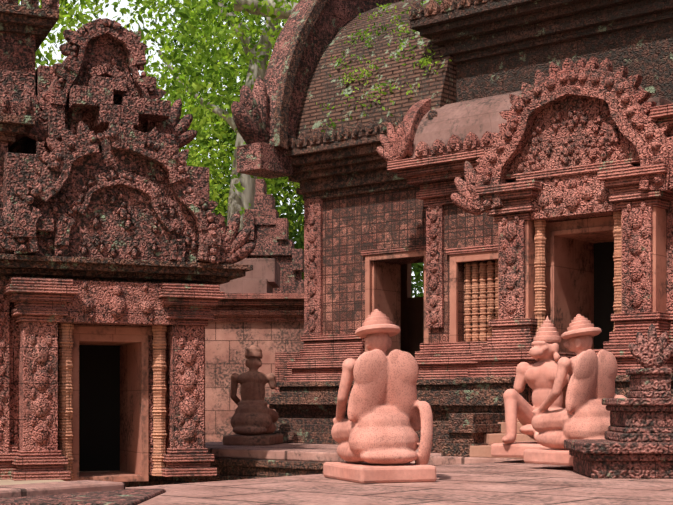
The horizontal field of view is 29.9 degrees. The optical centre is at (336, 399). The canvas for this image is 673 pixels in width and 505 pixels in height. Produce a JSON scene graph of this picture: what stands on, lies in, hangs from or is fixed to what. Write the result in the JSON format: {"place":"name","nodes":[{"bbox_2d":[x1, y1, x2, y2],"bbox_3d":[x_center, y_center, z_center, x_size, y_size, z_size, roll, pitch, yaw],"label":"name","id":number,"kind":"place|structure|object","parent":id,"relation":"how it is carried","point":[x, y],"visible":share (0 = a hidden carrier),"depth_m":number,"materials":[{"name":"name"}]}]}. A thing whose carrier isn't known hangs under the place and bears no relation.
{"place":"outdoors","nodes":[
{"label":"outdoors","id":0,"kind":"place"},
{"bbox_2d":[0,471,80,484],"bbox_3d":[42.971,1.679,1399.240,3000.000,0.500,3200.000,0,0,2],"label":"ground","id":1,"kind":"structure","parent":0,"point":[7,482],"depth_m":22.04,"materials":[{"name":"stone"}]},
{"bbox_2d":[18,0,303,232],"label":"tree","id":2,"kind":"object","parent":1,"relation":"on","point":[241,188],"visible":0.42,"depth_m":38.13,"materials":[{"name":"green plant"}]},
{"bbox_2d":[144,0,303,250],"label":"tree","id":3,"kind":"object","parent":1,"relation":"on","point":[297,210],"visible":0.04,"depth_m":49.58,"materials":[{"name":"green plant"}]},
{"bbox_2d":[156,84,423,296],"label":"trees","id":4,"kind":"object","parent":1,"relation":"on","point":[417,270],"depth_m":58.01,"materials":[{"name":"green plant"}]},
{"bbox_2d":[0,442,672,504],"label":"stone pavement","id":5,"kind":"structure","parent":1,"relation":"on","point":[285,474],"depth_m":7.68,"materials":[{"name":"stone"}]},
{"bbox_2d":[0,0,255,481],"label":"shrine","id":6,"kind":"object","parent":5,"relation":"on","point":[124,249],"visible":1,"depth_m":12.24,"materials":[{"name":"stone"}]},
{"bbox_2d":[223,434,282,445],"bbox_3d":[-0.982,0.473,14.928,0.558,0.112,0.763,0,0,10],"label":"statue base","id":7,"kind":"object","parent":5,"relation":"on","point":[261,439],"visible":0.96,"depth_m":14.57,"materials":[{"name":"brown stone"}]},
{"bbox_2d":[230,357,278,435],"bbox_3d":[-0.986,-0.056,14.938,0.570,0.956,0.717,0,0,10],"label":"statue","id":8,"kind":"object","parent":7,"relation":"on","point":[254,414],"visible":0.98,"depth_m":14.80,"materials":[{"name":"brown stone"}]},
{"bbox_2d":[245,344,262,358],"bbox_3d":[-0.980,-0.567,14.938,0.212,0.176,0.214,0,0,10],"label":"headdress","id":9,"kind":"object","parent":8,"relation":"on","point":[253,350],"visible":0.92,"depth_m":14.86},
{"bbox_2d":[323,461,435,483],"bbox_3d":[0.276,0.476,8.337,0.528,0.106,0.722,0,0,-20],"label":"statue base","id":10,"kind":"object","parent":5,"relation":"on","point":[364,472],"visible":0.88,"depth_m":8.03,"materials":[{"name":"pink stone"}]},
{"bbox_2d":[331,333,432,464],"bbox_3d":[0.285,-0.015,8.350,0.576,0.924,0.678,0,0,-20],"label":"statue","id":11,"kind":"object","parent":10,"relation":"on","point":[389,414],"visible":1,"depth_m":8.18,"materials":[{"name":"stone"}]},
{"bbox_2d":[355,309,400,338],"bbox_3d":[0.274,-0.504,8.343,0.301,0.194,0.297,0,0,-20],"label":"hat","id":12,"kind":"object","parent":11,"relation":"on","point":[377,321],"visible":1,"depth_m":8.27,"materials":[{"name":"pink stone"}]},
{"bbox_2d":[231,0,672,458],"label":"sanctuary","id":13,"kind":"structure","parent":5,"relation":"on","point":[505,175],"depth_m":13.78,"materials":[{"name":"stone"}]},
{"bbox_2d":[316,0,451,132],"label":"leaves","id":14,"kind":"object","parent":13,"relation":"on","point":[425,62],"visible":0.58,"depth_m":15.07,"materials":[{"name":"green plant"}]},
{"bbox_2d":[491,441,549,457],"bbox_3d":[1.758,0.423,10.754,0.640,0.110,0.780,0,0,30],"label":"statue base","id":15,"kind":"object","parent":5,"relation":"on","point":[515,449],"visible":0.4,"depth_m":10.49,"materials":[{"name":"pink stone"}]},
{"bbox_2d":[502,316,568,443],"bbox_3d":[1.760,-0.176,10.669,0.704,1.096,0.760,0,0,30],"label":"statue","id":16,"kind":"object","parent":15,"relation":"on","point":[538,377],"depth_m":10.75,"materials":[{"name":"pink stone"}]},
{"bbox_2d":[524,448,573,465],"bbox_3d":[1.865,0.435,9.590,0.534,0.107,0.730,0,0,-36],"label":"statue base","id":17,"kind":"object","parent":5,"relation":"on","point":[551,456],"visible":0.38,"depth_m":9.52,"materials":[{"name":"stone"}]},
{"bbox_2d":[531,335,625,448],"bbox_3d":[1.870,-0.061,9.604,0.582,0.935,0.686,0,0,-36],"label":"statue","id":18,"kind":"object","parent":17,"relation":"on","point":[584,414],"visible":0.75,"depth_m":9.44,"materials":[{"name":"pink stone"}]},
{"bbox_2d":[561,314,601,339],"bbox_3d":[1.863,-0.556,9.595,0.303,0.196,0.301,0,0,-36],"label":"hat","id":19,"kind":"object","parent":18,"relation":"on","point":[579,325],"visible":1,"depth_m":9.52,"materials":[{"name":"stone"}]},
{"bbox_2d":[0,324,672,504],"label":"foreground stones","id":20,"kind":"object","parent":1,"relation":"on","point":[636,442],"visible":0.92,"depth_m":8.59,"materials":[{"name":"brown stone"}]},
{"bbox_2d":[18,0,423,296],"label":"sky","id":21,"kind":"structure","parent":0,"point":[123,4],"materials":[{"name":"white"}]},
{"bbox_2d":[205,179,303,441],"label":"enclosure wall","id":22,"kind":"structure","parent":0,"point":[261,305],"depth_m":19.46,"materials":[{"name":"stone"}]}
]}

